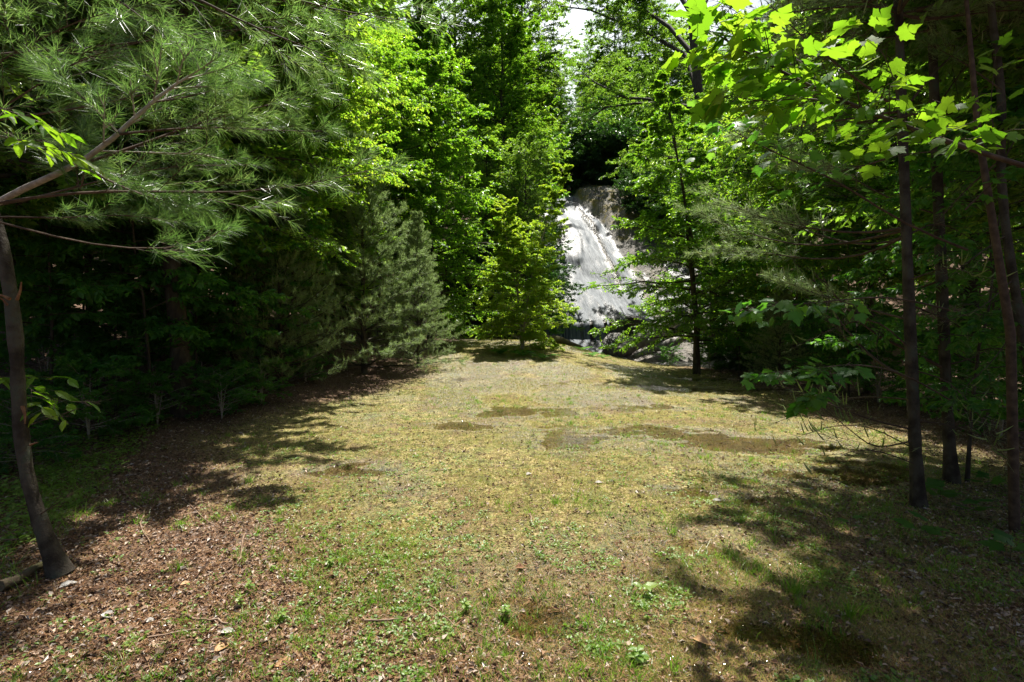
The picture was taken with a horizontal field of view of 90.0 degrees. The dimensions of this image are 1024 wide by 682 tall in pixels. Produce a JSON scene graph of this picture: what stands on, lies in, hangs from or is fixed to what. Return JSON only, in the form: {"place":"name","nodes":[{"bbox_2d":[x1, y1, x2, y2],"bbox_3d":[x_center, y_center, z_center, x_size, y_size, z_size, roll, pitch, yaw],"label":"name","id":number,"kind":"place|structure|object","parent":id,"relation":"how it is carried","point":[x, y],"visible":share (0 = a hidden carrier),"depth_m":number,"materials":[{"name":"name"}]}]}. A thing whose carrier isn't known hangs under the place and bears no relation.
{"place":"outdoors","nodes":[
{"label":"outdoors","id":0,"kind":"place"},
{"bbox_2d":[0,147,1023,681],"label":"forest ground","id":1,"kind":"structure","parent":0,"point":[300,389],"depth_m":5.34,"materials":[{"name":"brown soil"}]},
{"bbox_2d":[0,561,42,591],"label":"fallen stick","id":2,"kind":"object","parent":1,"relation":"on","point":[5,584],"visible":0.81,"depth_m":3.10,"materials":[{"name":"brown wood"}]},
{"bbox_2d":[0,368,100,475],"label":"undergrowth shrub","id":3,"kind":"object","parent":1,"relation":"on","point":[5,395],"visible":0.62,"depth_m":5.28,"materials":[{"name":"green plant"}]},
{"bbox_2d":[0,108,107,430],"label":"dogwood sapling","id":4,"kind":"object","parent":1,"relation":"on","point":[44,129],"visible":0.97,"depth_m":2.32,"materials":[{"name":"green plant"}]},
{"bbox_2d":[0,0,124,203],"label":"forest pine","id":5,"kind":"object","parent":1,"relation":"on","point":[52,29],"visible":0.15,"depth_m":5.44,"materials":[{"name":"green plant"}]},
{"bbox_2d":[0,298,136,393],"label":"undergrowth shrub","id":6,"kind":"object","parent":1,"relation":"on","point":[56,335],"visible":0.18,"depth_m":7.92,"materials":[{"name":"green plant"}]},
{"bbox_2d":[1,165,137,384],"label":"understory tree","id":7,"kind":"object","parent":1,"relation":"on","point":[37,265],"visible":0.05,"depth_m":8.46,"materials":[{"name":"green plant"}]},
{"bbox_2d":[0,0,180,288],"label":"sunlit tree","id":8,"kind":"object","parent":1,"relation":"on","point":[67,39],"visible":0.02,"depth_m":7.01,"materials":[{"name":"green plant"}]},
{"bbox_2d":[25,349,157,438],"bbox_3d":[-5.060,0.713,6.263,1.400,1.268,1.408,2,3,36],"label":"undergrowth shrub","id":9,"kind":"object","parent":1,"relation":"on","point":[75,365],"visible":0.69,"depth_m":6.21,"materials":[{"name":"green plant"}]},
{"bbox_2d":[1,94,189,376],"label":"understory tree","id":10,"kind":"object","parent":1,"relation":"on","point":[69,262],"visible":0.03,"depth_m":8.90,"materials":[{"name":"green plant"}]},
{"bbox_2d":[0,73,198,386],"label":"understory tree","id":11,"kind":"object","parent":1,"relation":"on","point":[45,278],"visible":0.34,"depth_m":6.91,"materials":[{"name":"green plant"}]},
{"bbox_2d":[0,0,232,238],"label":"forest tree","id":12,"kind":"object","parent":1,"relation":"on","point":[23,208],"visible":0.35,"depth_m":5.60,"materials":[{"name":"green plant"}]},
{"bbox_2d":[0,0,246,391],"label":"sunlit tree","id":13,"kind":"object","parent":1,"relation":"on","point":[78,227],"visible":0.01,"depth_m":8.51,"materials":[{"name":"green plant"}]},
{"bbox_2d":[0,99,259,410],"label":"understory tree","id":14,"kind":"object","parent":1,"relation":"on","point":[83,343],"visible":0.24,"depth_m":7.32,"materials":[{"name":"green plant"}]},
{"bbox_2d":[0,47,292,417],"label":"understory tree","id":15,"kind":"object","parent":1,"relation":"on","point":[185,274],"visible":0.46,"depth_m":6.83,"materials":[{"name":"green plant"}]},
{"bbox_2d":[9,0,306,385],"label":"sunlit tree","id":16,"kind":"object","parent":1,"relation":"on","point":[163,358],"visible":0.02,"depth_m":8.73,"materials":[{"name":"green plant"}]},
{"bbox_2d":[107,357,211,426],"bbox_3d":[-4.917,0.750,7.125,1.174,1.057,1.167,1,3,29],"label":"undergrowth shrub","id":17,"kind":"object","parent":1,"relation":"on","point":[165,381],"visible":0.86,"depth_m":7.02,"materials":[{"name":"green plant"}]},
{"bbox_2d":[16,0,333,376],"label":"forest tree","id":18,"kind":"object","parent":1,"relation":"on","point":[266,90],"visible":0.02,"depth_m":9.27,"materials":[{"name":"green plant"}]},
{"bbox_2d":[88,132,315,397],"bbox_3d":[-5.285,-1.161,8.741,3.149,4.684,3.045,-2,3,-44],"label":"understory tree","id":19,"kind":"object","parent":1,"relation":"on","point":[244,328],"visible":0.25,"depth_m":8.37,"materials":[{"name":"green plant"}]},
{"bbox_2d":[0,0,415,417],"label":"forest tree","id":20,"kind":"object","parent":1,"relation":"on","point":[181,355],"visible":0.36,"depth_m":7.08,"materials":[{"name":"green plant"}]},
{"bbox_2d":[104,96,316,354],"bbox_3d":[-6.544,-3.428,11.273,3.842,8.258,3.967,1,2,14],"label":"forest tree","id":21,"kind":"object","parent":1,"relation":"on","point":[288,271],"depth_m":10.96,"materials":[{"name":"green plant"}]},
{"bbox_2d":[182,357,267,418],"bbox_3d":[-4.308,0.755,7.729,1.167,1.057,1.174,-1,3,-23],"label":"undergrowth shrub","id":22,"kind":"object","parent":1,"relation":"on","point":[229,375],"visible":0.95,"depth_m":7.54,"materials":[{"name":"green plant"}]},
{"bbox_2d":[80,0,375,383],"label":"sunlit tree","id":23,"kind":"object","parent":1,"relation":"on","point":[340,161],"visible":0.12,"depth_m":9.31,"materials":[{"name":"green plant"}]},
{"bbox_2d":[0,0,460,579],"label":"leaning pine","id":24,"kind":"object","parent":1,"relation":"on","point":[56,560],"visible":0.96,"depth_m":2.94,"materials":[{"name":"green plant"}]},
{"bbox_2d":[138,159,333,390],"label":"understory tree","id":25,"kind":"object","parent":1,"relation":"on","point":[247,342],"visible":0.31,"depth_m":8.86,"materials":[{"name":"green plant"}]},
{"bbox_2d":[225,348,293,404],"bbox_3d":[-4.282,0.661,8.552,1.167,1.057,1.174,0,2,-8],"label":"undergrowth shrub","id":26,"kind":"object","parent":1,"relation":"on","point":[266,384],"visible":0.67,"depth_m":8.62,"materials":[{"name":"green plant"}]},
{"bbox_2d":[171,4,360,371],"bbox_3d":[-5.324,-6.986,10.250,7.631,15.757,7.048,0,2,7],"label":"forest tree","id":27,"kind":"object","parent":1,"relation":"on","point":[318,119],"visible":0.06,"depth_m":10.83,"materials":[{"name":"green plant"}]},
{"bbox_2d":[193,126,372,390],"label":"young pine","id":28,"kind":"object","parent":1,"relation":"on","point":[280,264],"visible":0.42,"depth_m":9.36,"materials":[{"name":"green plant"}]},
{"bbox_2d":[179,4,424,372],"bbox_3d":[-4.578,-3.559,11.137,5.334,9.016,5.393,-1,3,-23],"label":"sunlit tree","id":29,"kind":"object","parent":1,"relation":"on","point":[346,108],"visible":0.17,"depth_m":10.77,"materials":[{"name":"green plant"}]},
{"bbox_2d":[240,30,394,359],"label":"forest tree","id":30,"kind":"object","parent":1,"relation":"on","point":[342,268],"visible":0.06,"depth_m":12.61,"materials":[{"name":"green plant"}]},
{"bbox_2d":[270,15,436,336],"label":"sunlit tree","id":31,"kind":"object","parent":1,"relation":"on","point":[378,121],"visible":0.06,"depth_m":14.18,"materials":[{"name":"green plant"}]},
{"bbox_2d":[275,127,470,373],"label":"young pine","id":32,"kind":"object","parent":1,"relation":"on","point":[361,312],"visible":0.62,"depth_m":11.92,"materials":[{"name":"green plant"}]},
{"bbox_2d":[335,39,451,291],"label":"forest tree","id":33,"kind":"object","parent":1,"relation":"on","point":[444,242],"visible":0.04,"depth_m":22.71,"materials":[{"name":"green plant"}]},
{"bbox_2d":[329,18,496,338],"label":"sunlit tree","id":34,"kind":"object","parent":1,"relation":"on","point":[406,56],"visible":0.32,"depth_m":16.88,"materials":[{"name":"green plant"}]},
{"bbox_2d":[370,208,467,366],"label":"young pine","id":35,"kind":"object","parent":1,"relation":"on","point":[414,230],"visible":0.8,"depth_m":13.39,"materials":[{"name":"green plant"}]},
{"bbox_2d":[325,0,535,341],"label":"birch tree","id":36,"kind":"object","parent":1,"relation":"on","point":[471,237],"visible":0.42,"depth_m":18.83,"materials":[{"name":"green plant"}]},
{"bbox_2d":[398,0,505,250],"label":"forest tree","id":37,"kind":"object","parent":1,"relation":"on","point":[468,5],"visible":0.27,"depth_m":32.32,"materials":[{"name":"green plant"}]},
{"bbox_2d":[432,242,520,321],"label":"tree","id":38,"kind":"object","parent":1,"relation":"on","point":[477,260],"visible":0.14,"depth_m":25.99,"materials":[{"name":"green plant"}]},
{"bbox_2d":[456,281,523,336],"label":"rhododendron","id":39,"kind":"object","parent":1,"relation":"on","point":[483,317],"visible":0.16,"depth_m":25.01,"materials":[{"name":"green plant"}]},
{"bbox_2d":[435,123,551,255],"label":"sunlit tree","id":40,"kind":"object","parent":1,"relation":"on","point":[497,145],"visible":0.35,"depth_m":27.21,"materials":[{"name":"green plant"}]},
{"bbox_2d":[442,0,572,230],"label":"forest tree","id":41,"kind":"object","parent":1,"relation":"on","point":[512,45],"visible":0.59,"depth_m":30.52,"materials":[{"name":"green plant"}]},
{"bbox_2d":[447,0,572,190],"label":"forest tree","id":42,"kind":"object","parent":1,"relation":"on","point":[481,30],"visible":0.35,"depth_m":31.52,"materials":[{"name":"green plant"}]},
{"bbox_2d":[0,364,1023,681],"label":"ground cover","id":43,"kind":"object","parent":1,"relation":"on","point":[300,602],"visible":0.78,"depth_m":3.65,"materials":[{"name":"green plant"}]},
{"bbox_2d":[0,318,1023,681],"bbox_3d":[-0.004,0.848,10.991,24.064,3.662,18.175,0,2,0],"label":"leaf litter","id":44,"kind":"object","parent":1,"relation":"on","point":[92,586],"visible":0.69,"depth_m":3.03,"materials":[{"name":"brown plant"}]},
{"bbox_2d":[477,131,567,304],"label":"forest tree","id":45,"kind":"object","parent":1,"relation":"on","point":[530,203],"visible":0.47,"depth_m":25.73,"materials":[{"name":"green plant"}]},
{"bbox_2d":[466,163,580,350],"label":"young beech","id":46,"kind":"object","parent":1,"relation":"on","point":[519,316],"visible":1,"depth_m":16.44,"materials":[{"name":"green plant"}]},
{"bbox_2d":[462,0,584,128],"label":"forest tree","id":47,"kind":"object","parent":1,"relation":"on","point":[537,6],"visible":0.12,"depth_m":54.11,"materials":[{"name":"green plant"}]},
{"bbox_2d":[491,215,574,276],"bbox_3d":[0.952,-5.691,32.735,5.972,5.102,6.290,-1,2,-16],"label":"rhododendron","id":48,"kind":"object","parent":1,"relation":"on","point":[567,247],"visible":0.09,"depth_m":31.88,"materials":[{"name":"green plant"}]},
{"bbox_2d":[494,106,572,210],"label":"sunlit tree","id":49,"kind":"object","parent":1,"relation":"on","point":[549,146],"visible":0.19,"depth_m":36.17,"materials":[{"name":"green plant"}]},
{"bbox_2d":[511,46,559,170],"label":"forest tree","id":50,"kind":"object","parent":1,"relation":"on","point":[531,82],"visible":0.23,"depth_m":48.89,"materials":[{"name":"green plant"}]},
{"bbox_2d":[513,44,575,144],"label":"forest tree","id":51,"kind":"object","parent":1,"relation":"on","point":[550,97],"visible":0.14,"depth_m":52.42,"materials":[{"name":"green plant"}]},
{"bbox_2d":[521,257,588,338],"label":"understory tree","id":52,"kind":"object","parent":1,"relation":"on","point":[559,295],"visible":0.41,"depth_m":22.67,"materials":[{"name":"green plant"}]},
{"bbox_2d":[525,140,586,202],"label":"rhododendron","id":53,"kind":"object","parent":1,"relation":"on","point":[575,180],"visible":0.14,"depth_m":42.93,"materials":[{"name":"green plant"}]},
{"bbox_2d":[541,59,580,132],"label":"forest tree","id":54,"kind":"object","parent":1,"relation":"on","point":[566,92],"visible":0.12,"depth_m":60.52,"materials":[{"name":"green plant"}]},
{"bbox_2d":[541,128,616,191],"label":"rhododendron","id":55,"kind":"object","parent":1,"relation":"on","point":[571,146],"visible":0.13,"depth_m":45.38,"materials":[{"name":"green plant"}]},
{"bbox_2d":[563,41,610,113],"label":"forest tree","id":56,"kind":"object","parent":1,"relation":"on","point":[576,53],"visible":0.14,"depth_m":65.77,"materials":[{"name":"green plant"}]},
{"bbox_2d":[554,81,655,188],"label":"rhododendron","id":57,"kind":"object","parent":1,"relation":"on","point":[562,111],"visible":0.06,"depth_m":46.42,"materials":[{"name":"green plant"}]},
{"bbox_2d":[575,50,641,147],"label":"forest tree","id":58,"kind":"object","parent":1,"relation":"on","point":[607,61],"visible":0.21,"depth_m":50.19,"materials":[{"name":"green plant"}]},
{"bbox_2d":[574,0,653,93],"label":"forest tree","id":59,"kind":"object","parent":1,"relation":"on","point":[603,43],"visible":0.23,"depth_m":63.19,"materials":[{"name":"green plant"}]},
{"bbox_2d":[605,59,679,173],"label":"forest tree","id":60,"kind":"object","parent":1,"relation":"on","point":[640,67],"visible":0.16,"depth_m":47.14,"materials":[{"name":"green plant"}]},
{"bbox_2d":[615,315,678,356],"bbox_3d":[6.735,-0.273,25.212,3.589,2.068,0.823,-1,3,-25],"label":"fallen log","id":61,"kind":"object","parent":1,"relation":"on","point":[642,343],"visible":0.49,"depth_m":24.73,"materials":[{"name":"grey wood"}]},
{"bbox_2d":[614,0,687,115],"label":"forest tree","id":62,"kind":"object","parent":1,"relation":"on","point":[645,35],"visible":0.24,"depth_m":57.63,"materials":[{"name":"green plant"}]},
{"bbox_2d":[545,0,784,355],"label":"arching tree","id":63,"kind":"object","parent":1,"relation":"on","point":[642,10],"visible":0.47,"depth_m":27.20,"materials":[{"name":"green plant"}]},
{"bbox_2d":[657,343,686,364],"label":"undergrowth shrub","id":64,"kind":"object","parent":1,"relation":"on","point":[667,353],"visible":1,"depth_m":18.29,"materials":[{"name":"green plant"}]},
{"bbox_2d":[579,69,814,373],"bbox_3d":[5.029,-3.369,14.803,6.026,9.202,5.831,1,3,22],"label":"beech tree","id":65,"kind":"object","parent":1,"relation":"on","point":[657,127],"visible":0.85,"depth_m":14.34,"materials":[{"name":"green plant"}]},
{"bbox_2d":[689,336,735,369],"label":"undergrowth shrub","id":66,"kind":"object","parent":1,"relation":"on","point":[718,365],"visible":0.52,"depth_m":16.27,"materials":[{"name":"green plant"}]},
{"bbox_2d":[688,249,779,376],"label":"understory tree","id":67,"kind":"object","parent":1,"relation":"on","point":[713,270],"visible":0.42,"depth_m":14.06,"materials":[{"name":"green plant"}]},
{"bbox_2d":[706,325,770,370],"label":"rhododendron","id":68,"kind":"object","parent":1,"relation":"on","point":[732,361],"visible":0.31,"depth_m":16.10,"materials":[{"name":"green plant"}]},
{"bbox_2d":[663,142,819,314],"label":"sunlit tree","id":69,"kind":"object","parent":1,"relation":"on","point":[697,234],"visible":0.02,"depth_m":24.01,"materials":[{"name":"green plant"}]},
{"bbox_2d":[645,59,866,368],"bbox_3d":[8.500,-3.978,18.969,7.088,12.920,7.044,0,2,0],"label":"forest tree","id":70,"kind":"object","parent":1,"relation":"on","point":[725,160],"visible":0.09,"depth_m":18.68,"materials":[{"name":"green plant"}]},
{"bbox_2d":[735,279,820,382],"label":"young pine","id":71,"kind":"object","parent":1,"relation":"on","point":[762,339],"visible":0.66,"depth_m":12.45,"materials":[{"name":"green plant"}]},
{"bbox_2d":[683,6,917,383],"bbox_3d":[7.053,-3.195,12.265,5.334,9.016,5.393,2,3,39],"label":"sunlit tree","id":72,"kind":"object","parent":1,"relation":"on","point":[760,202],"visible":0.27,"depth_m":11.97,"materials":[{"name":"green plant"}]},
{"bbox_2d":[755,298,860,371],"bbox_3d":[8.331,-0.007,14.501,2.903,2.355,2.756,-2,3,-37],"label":"rhododendron","id":73,"kind":"object","parent":1,"relation":"on","point":[810,316],"visible":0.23,"depth_m":14.33,"materials":[{"name":"green plant"}]},
{"bbox_2d":[701,0,916,324],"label":"forest tree","id":74,"kind":"object","parent":1,"relation":"on","point":[745,175],"visible":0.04,"depth_m":16.79,"materials":[{"name":"green plant"}]},
{"bbox_2d":[791,320,886,391],"bbox_3d":[7.197,0.389,11.552,2.112,1.902,2.100,-1,3,-31],"label":"undergrowth shrub","id":75,"kind":"object","parent":1,"relation":"on","point":[828,353],"visible":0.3,"depth_m":11.50,"materials":[{"name":"green plant"}]},
{"bbox_2d":[660,0,1023,181],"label":"maple tree","id":76,"kind":"object","parent":1,"relation":"on","point":[763,86],"visible":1,"depth_m":1.97,"materials":[{"name":"green plant"}]},
{"bbox_2d":[757,191,933,396],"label":"understory tree","id":77,"kind":"object","parent":1,"relation":"on","point":[887,308],"visible":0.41,"depth_m":10.54,"materials":[{"name":"green plant"}]},
{"bbox_2d":[671,0,1023,508],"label":"pine tree","id":78,"kind":"object","parent":1,"relation":"on","point":[917,493],"visible":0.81,"depth_m":4.46,"materials":[{"name":"green plant"}]},
{"bbox_2d":[684,0,1023,532],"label":"maple sapling","id":79,"kind":"object","parent":1,"relation":"on","point":[811,401],"visible":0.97,"depth_m":3.51,"materials":[{"name":"green plant"}]},
{"bbox_2d":[738,28,1017,393],"bbox_3d":[7.858,-2.911,10.943,5.067,8.565,5.123,-1,2,-17],"label":"sunlit tree","id":80,"kind":"object","parent":1,"relation":"on","point":[809,250],"visible":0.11,"depth_m":10.79,"materials":[{"name":"green plant"}]},
{"bbox_2d":[745,0,1023,113],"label":"forest tree","id":81,"kind":"object","parent":1,"relation":"on","point":[863,28],"visible":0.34,"depth_m":5.46,"materials":[{"name":"green plant"}]},
{"bbox_2d":[750,0,1023,484],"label":"pine tree","id":82,"kind":"object","parent":1,"relation":"on","point":[950,470],"visible":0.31,"depth_m":5.03,"materials":[{"name":"green plant"}]},
{"bbox_2d":[822,325,954,403],"bbox_3d":[7.040,0.543,9.678,1.867,1.691,1.878,-2,3,-38],"label":"undergrowth shrub","id":83,"kind":"object","parent":1,"relation":"on","point":[879,378],"visible":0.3,"depth_m":9.79,"materials":[{"name":"green plant"}]},
{"bbox_2d":[763,0,1023,415],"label":"pine tree","id":84,"kind":"object","parent":1,"relation":"on","point":[1011,267],"visible":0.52,"depth_m":4.26,"materials":[{"name":"green plant"}]},
{"bbox_2d":[776,0,1023,246],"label":"forest tree","id":85,"kind":"object","parent":1,"relation":"on","point":[1010,51],"visible":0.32,"depth_m":5.68,"materials":[{"name":"green plant"}]},
{"bbox_2d":[795,0,1023,394],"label":"tree","id":86,"kind":"object","parent":1,"relation":"on","point":[886,237],"visible":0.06,"depth_m":9.33,"materials":[{"name":"green plant"}]},
{"bbox_2d":[805,85,1023,482],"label":"understory tree","id":87,"kind":"object","parent":1,"relation":"on","point":[1016,109],"visible":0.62,"depth_m":4.96,"materials":[{"name":"green plant"}]},
{"bbox_2d":[890,511,951,540],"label":"maple seedling","id":88,"kind":"object","parent":1,"relation":"on","point":[930,530],"visible":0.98,"depth_m":3.76,"materials":[{"name":"green plant"}]},
{"bbox_2d":[828,8,1023,377],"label":"sunlit tree","id":89,"kind":"object","parent":1,"relation":"on","point":[897,280],"visible":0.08,"depth_m":9.89,"materials":[{"name":"green plant"}]},
{"bbox_2d":[845,141,1023,420],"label":"understory tree","id":90,"kind":"object","parent":1,"relation":"on","point":[931,300],"visible":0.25,"depth_m":8.06,"materials":[{"name":"green plant"}]},
{"bbox_2d":[925,477,968,501],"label":"maple seedling","id":91,"kind":"object","parent":1,"relation":"on","point":[933,483],"visible":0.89,"depth_m":4.51,"materials":[{"name":"green plant"}]},
{"bbox_2d":[881,314,1022,411],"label":"undergrowth shrub","id":92,"kind":"object","parent":1,"relation":"on","point":[902,383],"visible":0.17,"depth_m":8.54,"materials":[{"name":"green plant"}]},
{"bbox_2d":[918,334,1023,435],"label":"undergrowth shrub","id":93,"kind":"object","parent":1,"relation":"on","point":[984,356],"visible":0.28,"depth_m":7.16,"materials":[{"name":"green plant"}]},
{"bbox_2d":[974,528,1023,561],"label":"maple seedling","id":94,"kind":"object","parent":1,"relation":"on","point":[999,535],"visible":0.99,"depth_m":3.44,"materials":[{"name":"green plant"}]},
{"bbox_2d":[369,0,785,133],"label":"sky","id":95,"kind":"structure","parent":0,"point":[577,17],"materials":[{"name":"white"}]},
{"bbox_2d":[539,194,686,357],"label":"waterfall water","id":96,"kind":"structure","parent":0,"point":[590,255],"depth_m":30.16,"materials":[{"name":"white liquid"}]},
{"bbox_2d":[601,332,631,356],"bbox_3d":[5.287,0.261,25.672,1.665,1.374,1.214,0,2,0],"label":"boulder","id":97,"kind":"object","parent":96,"relation":"in","point":[609,338],"visible":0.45,"depth_m":25.28,"materials":[{"name":"stone"}]},
{"bbox_2d":[529,183,747,362],"bbox_3d":[7.295,-5.442,33.961,15.390,18.212,27.510,0,2,0],"label":"rock face","id":98,"kind":"object","parent":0,"point":[602,204],"visible":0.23,"depth_m":33.95},
{"bbox_2d":[547,95,640,188],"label":"rhododendron","id":99,"kind":"object","parent":98,"relation":"on","point":[600,129],"visible":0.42,"depth_m":43.43,"materials":[{"name":"green plant"}]},
{"bbox_2d":[572,105,665,185],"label":"rhododendron","id":100,"kind":"object","parent":98,"relation":"on","point":[610,143],"visible":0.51,"depth_m":42.99,"materials":[{"name":"green plant"}]},
{"bbox_2d":[609,164,653,203],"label":"rhododendron","id":101,"kind":"object","parent":98,"relation":"on","point":[631,175],"visible":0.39,"depth_m":37.93,"materials":[{"name":"green plant"}]},
{"bbox_2d":[618,171,676,216],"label":"rhododendron","id":102,"kind":"object","parent":98,"relation":"on","point":[640,204],"visible":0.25,"depth_m":36.25,"materials":[{"name":"green plant"}]},
{"bbox_2d":[633,331,704,358],"bbox_3d":[7.810,0.098,25.064,3.948,1.552,0.535,-1,2,-14],"label":"fallen log","id":103,"kind":"object","parent":98,"relation":"on","point":[656,349],"visible":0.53,"depth_m":24.80,"materials":[{"name":"grey wood"}]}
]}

